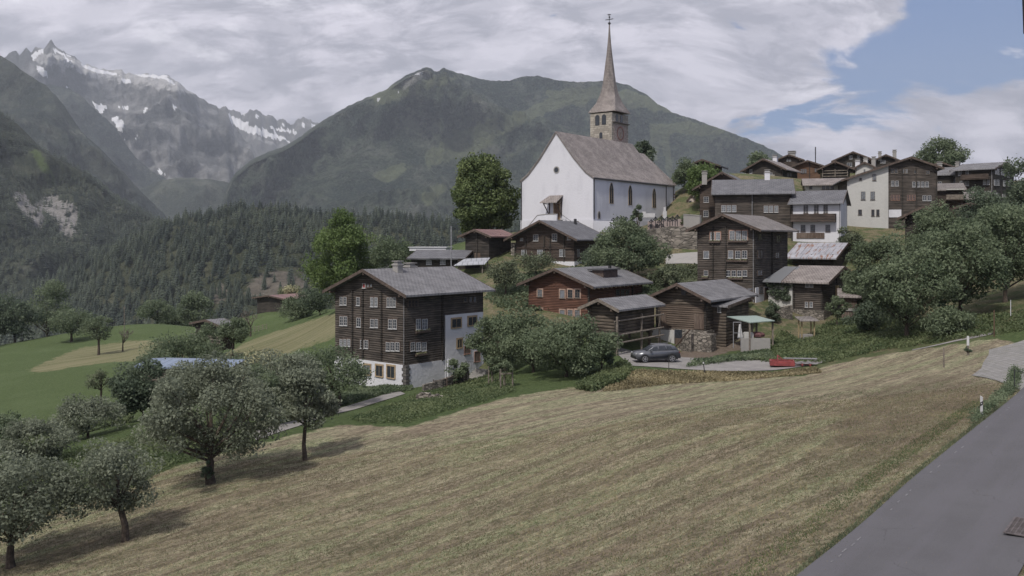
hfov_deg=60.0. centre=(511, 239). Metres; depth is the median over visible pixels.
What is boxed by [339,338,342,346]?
window
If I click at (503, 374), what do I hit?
staked frame
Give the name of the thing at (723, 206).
window
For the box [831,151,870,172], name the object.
house
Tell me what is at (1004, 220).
roadside tree
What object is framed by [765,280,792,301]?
ivy
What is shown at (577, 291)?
window
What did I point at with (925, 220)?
roadside tree
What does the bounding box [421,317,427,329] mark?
window
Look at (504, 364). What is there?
sapling
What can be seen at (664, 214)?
gravestone
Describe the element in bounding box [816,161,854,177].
granary
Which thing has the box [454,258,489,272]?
open shed
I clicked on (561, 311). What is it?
window
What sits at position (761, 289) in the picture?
window
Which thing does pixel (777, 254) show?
window
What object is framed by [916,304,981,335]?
shrub
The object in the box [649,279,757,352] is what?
log barn
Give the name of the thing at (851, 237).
village tree
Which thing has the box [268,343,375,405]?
fruit tree
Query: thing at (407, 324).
timber house
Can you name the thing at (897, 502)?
road marking
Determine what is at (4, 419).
orchard bush
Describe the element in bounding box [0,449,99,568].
apple tree
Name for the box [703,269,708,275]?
window
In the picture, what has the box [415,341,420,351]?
window
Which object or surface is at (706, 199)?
window
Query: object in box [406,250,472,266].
long house
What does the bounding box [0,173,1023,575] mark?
ground
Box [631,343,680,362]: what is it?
parked car
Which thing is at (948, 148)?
village tree
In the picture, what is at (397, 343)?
window
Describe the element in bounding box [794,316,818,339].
well shelter
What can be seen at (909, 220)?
hidden barn
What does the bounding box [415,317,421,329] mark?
window
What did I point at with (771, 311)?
rose bush
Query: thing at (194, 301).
grove tree
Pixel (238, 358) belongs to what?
shrub
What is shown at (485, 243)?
hay barn
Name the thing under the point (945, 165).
back barn
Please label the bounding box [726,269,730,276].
window
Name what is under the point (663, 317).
barn door
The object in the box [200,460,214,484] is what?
sapling
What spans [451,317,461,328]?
window
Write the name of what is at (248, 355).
elder bush
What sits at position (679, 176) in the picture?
village tree
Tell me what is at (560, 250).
window
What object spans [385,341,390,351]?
window
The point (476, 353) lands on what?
door
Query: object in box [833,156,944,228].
half timber house
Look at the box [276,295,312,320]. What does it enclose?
shrub
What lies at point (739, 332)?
folded parasol
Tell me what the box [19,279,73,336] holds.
grove tree
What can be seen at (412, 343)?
window
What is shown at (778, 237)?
window
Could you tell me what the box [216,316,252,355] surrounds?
meadow tree
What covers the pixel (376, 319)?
window
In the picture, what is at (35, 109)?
slope
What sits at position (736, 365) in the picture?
gravel track
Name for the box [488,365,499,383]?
staked frame
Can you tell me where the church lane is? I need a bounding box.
[666,252,696,263]
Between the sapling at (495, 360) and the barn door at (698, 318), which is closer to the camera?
the sapling at (495, 360)
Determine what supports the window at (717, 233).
in the tall timber house at (748, 251)
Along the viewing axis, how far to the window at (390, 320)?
93.49 m
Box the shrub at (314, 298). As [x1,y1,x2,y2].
[294,285,334,314]
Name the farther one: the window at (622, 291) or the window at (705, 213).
the window at (705, 213)
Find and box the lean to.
[727,315,774,351]
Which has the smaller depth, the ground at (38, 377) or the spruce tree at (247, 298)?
the ground at (38, 377)
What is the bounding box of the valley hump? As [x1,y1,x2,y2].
[140,178,229,221]
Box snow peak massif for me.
[4,40,257,182]
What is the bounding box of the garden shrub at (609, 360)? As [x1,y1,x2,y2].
[587,341,614,369]
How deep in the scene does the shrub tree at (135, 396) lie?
78.86 m
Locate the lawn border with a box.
[483,264,677,312]
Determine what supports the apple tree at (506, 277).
on the ground at (38, 377)
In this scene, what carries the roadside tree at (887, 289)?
on the ground at (38, 377)
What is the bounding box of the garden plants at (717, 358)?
[686,347,774,366]
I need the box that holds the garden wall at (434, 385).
[422,371,468,390]
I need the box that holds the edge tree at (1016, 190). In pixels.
[998,153,1023,208]
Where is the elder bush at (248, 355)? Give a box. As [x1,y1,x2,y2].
[244,348,280,377]
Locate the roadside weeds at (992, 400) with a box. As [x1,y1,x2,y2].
[965,364,1023,425]
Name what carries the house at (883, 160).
on the ground at (38, 377)
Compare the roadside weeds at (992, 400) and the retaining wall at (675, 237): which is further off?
the retaining wall at (675, 237)
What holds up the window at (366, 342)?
in the timber house at (407, 324)
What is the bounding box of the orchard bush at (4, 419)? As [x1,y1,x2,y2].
[0,409,31,454]
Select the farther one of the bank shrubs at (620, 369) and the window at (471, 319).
the window at (471, 319)
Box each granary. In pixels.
[577,294,665,355]
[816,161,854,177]
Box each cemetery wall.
[593,221,613,231]
[648,219,682,228]
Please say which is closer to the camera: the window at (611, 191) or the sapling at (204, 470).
the sapling at (204, 470)
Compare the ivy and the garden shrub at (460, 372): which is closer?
the garden shrub at (460, 372)
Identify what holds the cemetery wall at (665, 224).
on the ground at (38, 377)
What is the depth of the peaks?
9250.76 m
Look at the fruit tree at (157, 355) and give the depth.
115.22 m
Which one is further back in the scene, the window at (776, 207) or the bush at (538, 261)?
the window at (776, 207)
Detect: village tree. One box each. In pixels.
[634,139,656,163]
[670,156,699,186]
[682,161,731,202]
[746,150,771,165]
[835,226,865,253]
[912,134,974,165]
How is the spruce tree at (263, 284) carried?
on the forest hill
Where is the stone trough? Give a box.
[416,392,442,398]
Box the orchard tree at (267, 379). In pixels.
[221,362,283,423]
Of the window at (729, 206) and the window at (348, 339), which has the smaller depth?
the window at (348, 339)
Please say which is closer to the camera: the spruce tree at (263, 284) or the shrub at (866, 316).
the shrub at (866, 316)
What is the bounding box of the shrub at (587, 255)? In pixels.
[575,243,606,266]
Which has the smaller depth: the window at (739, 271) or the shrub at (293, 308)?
the window at (739, 271)
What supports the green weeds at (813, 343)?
on the ground at (38, 377)
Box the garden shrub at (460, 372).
[444,358,469,383]
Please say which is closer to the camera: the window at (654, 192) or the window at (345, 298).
the window at (345, 298)
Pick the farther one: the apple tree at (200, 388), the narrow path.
the narrow path
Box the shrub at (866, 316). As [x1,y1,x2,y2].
[838,300,891,330]
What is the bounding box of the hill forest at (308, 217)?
[0,198,520,344]
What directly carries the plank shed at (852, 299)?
on the ground at (38, 377)
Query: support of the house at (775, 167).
on the ground at (38, 377)
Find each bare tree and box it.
[118,328,132,351]
[237,310,261,336]
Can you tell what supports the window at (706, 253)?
in the tall timber house at (748, 251)
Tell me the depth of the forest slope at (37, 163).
1579.57 m
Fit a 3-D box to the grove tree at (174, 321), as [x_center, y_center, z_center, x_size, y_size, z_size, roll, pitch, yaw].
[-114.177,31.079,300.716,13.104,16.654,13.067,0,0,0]
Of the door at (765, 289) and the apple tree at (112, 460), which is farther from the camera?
the door at (765, 289)
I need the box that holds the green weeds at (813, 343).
[737,308,1023,362]
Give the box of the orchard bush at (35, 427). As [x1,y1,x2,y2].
[0,415,80,463]
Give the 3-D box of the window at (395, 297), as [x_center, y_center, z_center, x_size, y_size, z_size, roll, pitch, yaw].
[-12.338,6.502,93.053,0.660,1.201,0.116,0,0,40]
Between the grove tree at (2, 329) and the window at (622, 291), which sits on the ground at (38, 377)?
the grove tree at (2, 329)
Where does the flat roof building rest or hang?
on the ground at (38, 377)
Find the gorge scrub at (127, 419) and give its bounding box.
[2,412,133,454]
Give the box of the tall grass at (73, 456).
[0,422,235,513]
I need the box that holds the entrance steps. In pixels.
[465,361,487,379]
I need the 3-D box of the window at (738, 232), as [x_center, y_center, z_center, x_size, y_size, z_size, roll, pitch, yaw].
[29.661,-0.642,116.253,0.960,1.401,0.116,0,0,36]
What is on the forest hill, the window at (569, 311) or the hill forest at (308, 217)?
the hill forest at (308, 217)
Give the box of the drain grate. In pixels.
[1003,516,1023,536]
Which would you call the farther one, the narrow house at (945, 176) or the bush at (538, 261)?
the narrow house at (945, 176)
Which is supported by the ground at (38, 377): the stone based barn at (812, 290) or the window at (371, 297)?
the stone based barn at (812, 290)
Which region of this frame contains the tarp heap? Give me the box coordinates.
[753,332,764,337]
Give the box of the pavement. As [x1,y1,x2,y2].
[973,340,1023,389]
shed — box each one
[133,357,245,401]
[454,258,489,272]
[837,288,861,317]
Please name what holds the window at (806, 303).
in the stone based barn at (812, 290)
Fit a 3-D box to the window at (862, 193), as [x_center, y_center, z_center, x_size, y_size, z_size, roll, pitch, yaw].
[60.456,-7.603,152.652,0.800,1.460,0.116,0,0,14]
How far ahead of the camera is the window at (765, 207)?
145.95 m
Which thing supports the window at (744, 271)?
in the tall timber house at (748, 251)
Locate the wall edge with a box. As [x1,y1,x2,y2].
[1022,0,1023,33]
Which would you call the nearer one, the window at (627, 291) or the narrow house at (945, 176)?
the window at (627, 291)
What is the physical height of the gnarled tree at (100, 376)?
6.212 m
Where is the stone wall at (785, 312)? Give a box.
[777,305,792,319]
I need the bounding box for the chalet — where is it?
[503,219,604,265]
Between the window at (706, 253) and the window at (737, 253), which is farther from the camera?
the window at (706, 253)
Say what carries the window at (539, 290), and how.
in the red timber house at (567, 291)
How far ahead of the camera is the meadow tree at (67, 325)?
227.57 m
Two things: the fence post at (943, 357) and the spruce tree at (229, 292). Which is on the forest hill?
the spruce tree at (229, 292)
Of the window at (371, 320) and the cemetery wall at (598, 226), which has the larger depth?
the cemetery wall at (598, 226)
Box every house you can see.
[322,261,495,387]
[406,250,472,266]
[516,265,652,320]
[685,213,798,302]
[692,172,740,221]
[701,169,795,237]
[740,155,802,177]
[778,151,804,165]
[787,190,850,241]
[790,147,824,178]
[801,178,843,190]
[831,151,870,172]
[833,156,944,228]
[854,156,876,174]
[876,150,899,167]
[937,161,954,182]
[937,183,966,217]
[949,161,1017,200]
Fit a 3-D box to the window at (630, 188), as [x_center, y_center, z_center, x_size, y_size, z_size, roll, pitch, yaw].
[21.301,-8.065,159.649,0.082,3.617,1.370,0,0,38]
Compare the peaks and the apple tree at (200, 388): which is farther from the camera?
the peaks
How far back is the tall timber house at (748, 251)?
117.68 m
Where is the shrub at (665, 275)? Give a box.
[643,266,681,287]
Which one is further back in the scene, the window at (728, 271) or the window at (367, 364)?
the window at (728, 271)
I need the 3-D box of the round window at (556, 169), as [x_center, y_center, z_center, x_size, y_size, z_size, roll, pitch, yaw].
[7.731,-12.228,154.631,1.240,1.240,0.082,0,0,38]
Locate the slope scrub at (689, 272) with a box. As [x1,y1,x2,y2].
[649,263,696,290]
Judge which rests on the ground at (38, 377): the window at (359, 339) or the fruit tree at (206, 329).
the fruit tree at (206, 329)
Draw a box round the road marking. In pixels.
[830,397,1021,561]
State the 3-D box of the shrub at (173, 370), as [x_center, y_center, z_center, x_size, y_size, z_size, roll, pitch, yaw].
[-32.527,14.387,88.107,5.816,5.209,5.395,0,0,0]
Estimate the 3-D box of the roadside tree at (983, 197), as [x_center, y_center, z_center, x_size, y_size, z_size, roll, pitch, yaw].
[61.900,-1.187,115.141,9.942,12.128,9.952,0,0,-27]
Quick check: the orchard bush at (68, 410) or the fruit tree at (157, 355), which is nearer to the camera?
the orchard bush at (68, 410)
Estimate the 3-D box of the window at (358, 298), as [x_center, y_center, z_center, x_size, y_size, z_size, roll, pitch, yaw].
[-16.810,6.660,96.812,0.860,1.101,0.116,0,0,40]
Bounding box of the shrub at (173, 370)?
[155,360,203,397]
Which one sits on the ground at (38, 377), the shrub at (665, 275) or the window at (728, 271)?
the shrub at (665, 275)
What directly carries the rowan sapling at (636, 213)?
on the ground at (38, 377)
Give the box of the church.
[520,14,676,228]
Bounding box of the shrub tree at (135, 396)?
[105,355,169,419]
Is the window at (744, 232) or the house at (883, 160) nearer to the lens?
the window at (744, 232)
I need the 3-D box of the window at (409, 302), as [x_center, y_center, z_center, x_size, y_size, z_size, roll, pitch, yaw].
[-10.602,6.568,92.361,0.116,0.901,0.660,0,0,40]
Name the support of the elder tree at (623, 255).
on the ground at (38, 377)
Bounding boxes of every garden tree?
[463,311,529,371]
[498,307,555,372]
[517,309,623,376]
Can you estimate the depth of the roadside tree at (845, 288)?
111.38 m
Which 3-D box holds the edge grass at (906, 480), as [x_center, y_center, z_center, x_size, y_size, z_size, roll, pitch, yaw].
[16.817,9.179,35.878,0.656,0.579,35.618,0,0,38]
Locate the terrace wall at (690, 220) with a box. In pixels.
[683,214,701,226]
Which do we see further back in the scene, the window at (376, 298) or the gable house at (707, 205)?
the gable house at (707, 205)
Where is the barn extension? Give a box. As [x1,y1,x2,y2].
[711,297,753,346]
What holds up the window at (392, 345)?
in the timber house at (407, 324)
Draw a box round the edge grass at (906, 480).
[786,399,1009,575]
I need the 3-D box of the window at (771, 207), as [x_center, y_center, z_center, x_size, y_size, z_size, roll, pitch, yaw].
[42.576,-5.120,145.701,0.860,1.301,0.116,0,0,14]
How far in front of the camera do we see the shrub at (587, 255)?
127.15 m
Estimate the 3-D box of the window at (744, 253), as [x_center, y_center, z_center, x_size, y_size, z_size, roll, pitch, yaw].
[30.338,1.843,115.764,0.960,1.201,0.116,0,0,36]
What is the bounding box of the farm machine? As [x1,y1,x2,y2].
[769,355,816,365]
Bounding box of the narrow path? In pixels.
[913,332,993,349]
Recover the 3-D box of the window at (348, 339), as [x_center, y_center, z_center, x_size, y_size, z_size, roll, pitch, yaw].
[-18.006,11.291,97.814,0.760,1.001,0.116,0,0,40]
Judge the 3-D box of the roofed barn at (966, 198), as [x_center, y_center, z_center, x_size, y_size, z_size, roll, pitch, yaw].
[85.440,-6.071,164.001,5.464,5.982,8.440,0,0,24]
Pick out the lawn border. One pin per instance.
(515, 291)
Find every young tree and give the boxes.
[271,364,341,460]
[825,295,852,324]
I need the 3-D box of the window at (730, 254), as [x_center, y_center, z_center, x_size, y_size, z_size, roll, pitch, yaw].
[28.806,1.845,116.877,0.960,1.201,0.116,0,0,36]
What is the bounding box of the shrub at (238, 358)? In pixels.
[224,348,260,359]
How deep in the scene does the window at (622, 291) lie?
111.37 m
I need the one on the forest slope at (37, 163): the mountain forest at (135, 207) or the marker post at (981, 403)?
the mountain forest at (135, 207)
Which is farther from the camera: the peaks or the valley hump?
the peaks
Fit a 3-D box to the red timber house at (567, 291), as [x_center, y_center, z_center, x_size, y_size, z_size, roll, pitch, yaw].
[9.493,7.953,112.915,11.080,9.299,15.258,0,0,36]
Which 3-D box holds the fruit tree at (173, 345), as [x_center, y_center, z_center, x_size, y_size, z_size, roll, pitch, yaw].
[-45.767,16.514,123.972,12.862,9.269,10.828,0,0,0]
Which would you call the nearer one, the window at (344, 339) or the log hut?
the window at (344, 339)
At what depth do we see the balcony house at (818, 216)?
141.85 m
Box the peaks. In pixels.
[229,109,318,155]
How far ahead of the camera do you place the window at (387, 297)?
93.81 m
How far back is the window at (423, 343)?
93.87 m
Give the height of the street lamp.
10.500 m
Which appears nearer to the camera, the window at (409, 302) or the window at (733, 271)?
the window at (409, 302)
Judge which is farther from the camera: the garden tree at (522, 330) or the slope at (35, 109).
the slope at (35, 109)
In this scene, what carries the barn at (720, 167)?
on the ground at (38, 377)
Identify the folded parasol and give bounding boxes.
[738,324,742,337]
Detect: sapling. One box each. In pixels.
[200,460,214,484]
[486,356,499,380]
[493,359,515,387]
[630,204,643,274]
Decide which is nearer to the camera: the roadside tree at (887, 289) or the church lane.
the roadside tree at (887, 289)
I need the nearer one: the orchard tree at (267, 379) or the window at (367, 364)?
the orchard tree at (267, 379)
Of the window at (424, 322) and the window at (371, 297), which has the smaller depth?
the window at (424, 322)
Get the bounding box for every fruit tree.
[121,349,173,378]
[137,326,231,358]
[181,322,225,357]
[235,346,327,419]
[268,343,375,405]
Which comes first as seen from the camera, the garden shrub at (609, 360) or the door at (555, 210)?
the garden shrub at (609, 360)
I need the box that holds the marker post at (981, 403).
[980,396,982,413]
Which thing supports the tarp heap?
on the lean to
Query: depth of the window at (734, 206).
147.14 m
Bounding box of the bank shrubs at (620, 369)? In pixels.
[574,358,633,391]
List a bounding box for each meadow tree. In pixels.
[45,307,103,341]
[77,315,113,354]
[134,297,182,323]
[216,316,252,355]
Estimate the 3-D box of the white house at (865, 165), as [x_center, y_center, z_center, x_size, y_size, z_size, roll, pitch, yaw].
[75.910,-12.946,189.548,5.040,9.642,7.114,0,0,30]
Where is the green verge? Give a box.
[347,371,515,423]
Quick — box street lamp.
[451,226,451,265]
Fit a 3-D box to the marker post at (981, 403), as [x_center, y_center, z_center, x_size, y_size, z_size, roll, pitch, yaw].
[24.141,8.639,45.597,0.128,1.260,0.116,0,0,35]
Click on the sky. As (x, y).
(838, 78)
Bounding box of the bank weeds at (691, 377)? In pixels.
[601,366,821,391]
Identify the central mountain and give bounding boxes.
[220,67,782,225]
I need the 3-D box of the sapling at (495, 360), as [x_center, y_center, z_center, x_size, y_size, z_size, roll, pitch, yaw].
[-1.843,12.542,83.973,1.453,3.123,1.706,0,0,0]
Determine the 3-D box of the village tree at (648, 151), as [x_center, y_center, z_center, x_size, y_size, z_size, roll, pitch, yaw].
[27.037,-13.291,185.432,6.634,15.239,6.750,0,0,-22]
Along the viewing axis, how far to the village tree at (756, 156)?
233.73 m
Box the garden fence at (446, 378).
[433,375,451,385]
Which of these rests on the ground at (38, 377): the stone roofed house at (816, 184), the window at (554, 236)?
the stone roofed house at (816, 184)
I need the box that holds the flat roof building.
[408,247,450,250]
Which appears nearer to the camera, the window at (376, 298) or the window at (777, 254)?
the window at (376, 298)
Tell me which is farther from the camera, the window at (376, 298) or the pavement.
the window at (376, 298)
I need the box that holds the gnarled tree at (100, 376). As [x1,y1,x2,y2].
[83,368,114,407]
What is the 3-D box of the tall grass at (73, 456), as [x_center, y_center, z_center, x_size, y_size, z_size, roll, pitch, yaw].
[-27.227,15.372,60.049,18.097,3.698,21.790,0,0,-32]
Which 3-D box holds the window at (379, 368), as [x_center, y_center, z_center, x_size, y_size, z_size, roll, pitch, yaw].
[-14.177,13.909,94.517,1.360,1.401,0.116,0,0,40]
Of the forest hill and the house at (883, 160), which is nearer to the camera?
the house at (883, 160)
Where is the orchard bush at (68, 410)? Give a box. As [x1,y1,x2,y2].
[45,393,126,437]
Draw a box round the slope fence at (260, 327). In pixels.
[253,324,266,331]
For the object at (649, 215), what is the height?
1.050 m
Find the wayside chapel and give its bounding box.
[686,195,695,202]
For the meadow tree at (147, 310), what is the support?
on the ground at (38, 377)
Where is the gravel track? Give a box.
[618,348,823,370]
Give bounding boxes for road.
[797,387,1023,575]
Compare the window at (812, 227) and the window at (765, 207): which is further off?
the window at (765, 207)
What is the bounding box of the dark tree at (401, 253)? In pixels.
[362,232,413,267]
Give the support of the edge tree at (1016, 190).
on the ground at (38, 377)
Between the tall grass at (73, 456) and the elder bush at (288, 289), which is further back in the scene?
the elder bush at (288, 289)
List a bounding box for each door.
[474,351,480,361]
[553,199,560,219]
[661,312,665,327]
[694,313,703,328]
[764,288,767,300]
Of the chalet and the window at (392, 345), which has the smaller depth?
the window at (392, 345)
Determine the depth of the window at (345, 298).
98.21 m
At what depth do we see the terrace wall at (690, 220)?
140.13 m
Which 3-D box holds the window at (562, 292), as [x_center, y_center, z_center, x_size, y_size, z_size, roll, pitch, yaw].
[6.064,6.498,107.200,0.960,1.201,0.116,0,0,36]
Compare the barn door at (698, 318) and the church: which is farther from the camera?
the church
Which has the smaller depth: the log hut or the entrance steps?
the entrance steps
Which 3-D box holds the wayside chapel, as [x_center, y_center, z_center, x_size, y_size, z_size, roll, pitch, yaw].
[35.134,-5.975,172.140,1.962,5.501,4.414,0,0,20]
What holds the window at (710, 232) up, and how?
in the tall timber house at (748, 251)
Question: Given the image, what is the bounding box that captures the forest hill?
[5,207,463,337]
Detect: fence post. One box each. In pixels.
[943,347,944,367]
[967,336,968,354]
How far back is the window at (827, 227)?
140.89 m
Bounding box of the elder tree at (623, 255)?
[588,214,677,273]
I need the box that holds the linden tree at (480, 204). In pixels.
[450,150,520,233]
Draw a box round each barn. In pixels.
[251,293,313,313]
[457,229,511,259]
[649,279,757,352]
[692,159,727,172]
[762,265,849,319]
[788,242,854,265]
[897,206,934,253]
[935,162,954,182]
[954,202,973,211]
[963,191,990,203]
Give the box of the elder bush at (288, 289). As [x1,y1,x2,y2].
[277,284,304,293]
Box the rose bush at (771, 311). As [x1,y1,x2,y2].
[763,299,781,322]
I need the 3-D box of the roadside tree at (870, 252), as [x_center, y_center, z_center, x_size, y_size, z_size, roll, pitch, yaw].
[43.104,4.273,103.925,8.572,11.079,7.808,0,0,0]
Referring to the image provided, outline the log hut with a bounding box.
[189,318,234,349]
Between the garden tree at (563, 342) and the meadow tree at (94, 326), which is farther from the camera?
the meadow tree at (94, 326)
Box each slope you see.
[0,56,167,219]
[0,115,152,291]
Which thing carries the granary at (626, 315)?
on the ground at (38, 377)
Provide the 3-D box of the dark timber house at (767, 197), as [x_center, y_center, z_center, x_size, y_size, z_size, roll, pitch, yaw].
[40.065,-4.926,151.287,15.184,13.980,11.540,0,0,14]
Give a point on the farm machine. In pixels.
(781, 362)
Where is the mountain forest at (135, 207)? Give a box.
[0,109,164,293]
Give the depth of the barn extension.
100.34 m
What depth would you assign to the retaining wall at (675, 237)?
139.68 m
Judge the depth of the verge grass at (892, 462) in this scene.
33.03 m
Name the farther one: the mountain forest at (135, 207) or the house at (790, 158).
the mountain forest at (135, 207)
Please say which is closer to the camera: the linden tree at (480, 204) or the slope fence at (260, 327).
the linden tree at (480, 204)
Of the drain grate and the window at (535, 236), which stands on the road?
the drain grate
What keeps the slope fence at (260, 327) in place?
on the ground at (38, 377)
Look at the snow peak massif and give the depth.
6539.31 m
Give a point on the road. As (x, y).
(986, 521)
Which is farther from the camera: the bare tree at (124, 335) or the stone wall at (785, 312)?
the bare tree at (124, 335)
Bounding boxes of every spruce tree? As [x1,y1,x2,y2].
[221,286,226,297]
[223,294,229,308]
[226,282,232,297]
[232,286,238,300]
[244,291,249,304]
[260,274,267,289]
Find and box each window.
[339,296,342,305]
[339,315,343,325]
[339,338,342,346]
[343,295,347,305]
[343,315,347,325]
[343,338,346,346]
[347,338,350,346]
[355,296,360,305]
[356,316,360,327]
[359,339,364,348]
[364,339,368,348]
[364,363,370,374]
[369,318,374,327]
[370,296,373,306]
[374,296,378,306]
[374,318,378,327]
[375,363,383,377]
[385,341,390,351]
[386,296,389,307]
[386,364,395,378]
[387,318,392,329]
[389,296,393,307]
[390,341,395,351]
[392,296,396,307]
[393,318,397,329]
[395,341,400,351]
[407,299,411,307]
[410,341,415,351]
[411,299,415,307]
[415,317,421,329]
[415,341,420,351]
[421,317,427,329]
[421,341,426,351]
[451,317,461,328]
[456,337,462,348]
[464,346,470,354]
[467,315,476,326]
[533,234,538,240]
[537,288,542,296]
[551,233,557,240]
[553,166,558,172]
[559,249,562,256]
[559,289,565,298]
[559,309,565,314]
[567,288,573,298]
[567,309,573,315]
[574,288,580,298]
[574,309,580,317]
[609,182,613,203]
[620,289,624,295]
[625,289,629,295]
[628,185,631,204]
[652,188,655,207]
[703,197,708,202]
[703,211,707,216]
[703,250,709,258]
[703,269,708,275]
[709,231,714,239]
[715,231,720,239]
[721,204,726,211]
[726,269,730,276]
[727,204,731,211]
[727,249,733,258]
[729,230,735,239]
[731,269,736,276]
[732,204,736,211]
[734,250,740,258]
[736,230,741,239]
[737,269,741,276]
[741,249,747,258]
[742,230,747,239]
[742,269,747,276]
[757,270,762,275]
[759,286,763,293]
[763,205,768,212]
[768,205,773,212]
[774,205,778,212]
[775,252,779,258]
[776,235,780,242]
[804,301,808,307]
[809,301,813,307]
[810,225,814,231]
[825,225,829,231]
[861,192,864,199]
[871,192,874,199]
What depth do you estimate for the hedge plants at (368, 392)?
87.72 m
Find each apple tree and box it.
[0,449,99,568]
[44,436,165,542]
[128,346,288,484]
[484,258,527,294]
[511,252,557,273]
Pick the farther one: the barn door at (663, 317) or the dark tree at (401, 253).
the dark tree at (401, 253)
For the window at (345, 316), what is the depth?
98.16 m
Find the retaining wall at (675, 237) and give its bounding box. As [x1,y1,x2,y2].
[645,226,696,249]
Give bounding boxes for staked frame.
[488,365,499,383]
[500,368,512,388]
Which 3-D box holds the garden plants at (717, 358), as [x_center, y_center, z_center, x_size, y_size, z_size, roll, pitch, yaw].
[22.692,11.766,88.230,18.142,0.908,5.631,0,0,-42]
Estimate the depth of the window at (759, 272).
116.36 m
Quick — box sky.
[0,0,1023,179]
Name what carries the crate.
on the lean to
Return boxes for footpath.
[254,391,404,439]
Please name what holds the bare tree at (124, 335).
on the ground at (38, 377)
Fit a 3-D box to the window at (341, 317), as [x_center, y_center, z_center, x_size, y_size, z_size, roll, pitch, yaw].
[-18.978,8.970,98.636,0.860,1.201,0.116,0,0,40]
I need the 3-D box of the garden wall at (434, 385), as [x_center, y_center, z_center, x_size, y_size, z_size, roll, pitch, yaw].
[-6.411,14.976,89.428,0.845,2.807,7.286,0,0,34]
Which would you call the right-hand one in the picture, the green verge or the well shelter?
the well shelter
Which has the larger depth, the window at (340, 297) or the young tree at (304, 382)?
the window at (340, 297)
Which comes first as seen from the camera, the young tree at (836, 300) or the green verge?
the green verge
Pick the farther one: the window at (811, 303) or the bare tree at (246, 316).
the bare tree at (246, 316)
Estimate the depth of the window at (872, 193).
152.30 m
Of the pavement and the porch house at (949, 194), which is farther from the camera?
the porch house at (949, 194)
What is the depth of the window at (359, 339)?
96.57 m
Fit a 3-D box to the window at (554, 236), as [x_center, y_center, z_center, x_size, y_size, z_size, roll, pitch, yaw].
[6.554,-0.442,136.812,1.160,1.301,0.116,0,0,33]
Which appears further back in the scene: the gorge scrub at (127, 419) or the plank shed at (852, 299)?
the plank shed at (852, 299)
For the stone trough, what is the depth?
76.97 m
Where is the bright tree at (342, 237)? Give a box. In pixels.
[297,206,379,301]
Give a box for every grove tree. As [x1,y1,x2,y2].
[0,292,10,340]
[0,292,46,342]
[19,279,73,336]
[159,308,193,326]
[175,287,222,326]
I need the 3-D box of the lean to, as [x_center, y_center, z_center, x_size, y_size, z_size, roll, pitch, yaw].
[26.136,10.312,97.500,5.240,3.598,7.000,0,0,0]
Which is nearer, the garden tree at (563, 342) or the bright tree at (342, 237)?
the garden tree at (563, 342)
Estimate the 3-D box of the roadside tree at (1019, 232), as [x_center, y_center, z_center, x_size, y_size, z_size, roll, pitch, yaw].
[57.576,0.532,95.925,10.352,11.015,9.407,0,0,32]
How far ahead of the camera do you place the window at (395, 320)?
92.98 m
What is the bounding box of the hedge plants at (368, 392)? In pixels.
[335,384,413,405]
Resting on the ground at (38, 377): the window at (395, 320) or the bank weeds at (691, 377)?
the bank weeds at (691, 377)
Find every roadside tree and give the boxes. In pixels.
[840,231,916,316]
[840,270,866,306]
[851,247,965,337]
[893,199,959,269]
[905,217,1021,311]
[944,185,1023,250]
[955,198,1023,302]
[991,203,1023,271]
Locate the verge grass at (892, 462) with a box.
[728,400,979,575]
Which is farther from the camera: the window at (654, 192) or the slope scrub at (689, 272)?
the window at (654, 192)
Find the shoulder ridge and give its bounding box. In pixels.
[45,84,165,189]
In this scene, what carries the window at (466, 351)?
in the timber house at (407, 324)
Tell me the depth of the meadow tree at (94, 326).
199.11 m
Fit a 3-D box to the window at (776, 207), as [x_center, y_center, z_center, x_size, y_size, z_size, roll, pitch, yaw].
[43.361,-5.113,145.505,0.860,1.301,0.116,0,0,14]
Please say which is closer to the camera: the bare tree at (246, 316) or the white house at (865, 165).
the bare tree at (246, 316)
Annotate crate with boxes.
[743,332,753,337]
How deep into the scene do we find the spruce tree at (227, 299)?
762.25 m
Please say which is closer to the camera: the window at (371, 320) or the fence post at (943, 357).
the fence post at (943, 357)
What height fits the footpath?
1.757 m
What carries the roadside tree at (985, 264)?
on the ground at (38, 377)
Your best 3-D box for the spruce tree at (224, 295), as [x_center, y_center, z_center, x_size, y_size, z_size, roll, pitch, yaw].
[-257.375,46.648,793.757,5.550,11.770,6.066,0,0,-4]
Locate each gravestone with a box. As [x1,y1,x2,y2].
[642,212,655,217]
[663,207,666,218]
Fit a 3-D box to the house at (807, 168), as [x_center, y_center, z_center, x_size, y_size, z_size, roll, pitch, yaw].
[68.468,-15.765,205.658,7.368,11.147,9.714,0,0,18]
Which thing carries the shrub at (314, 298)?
on the ground at (38, 377)

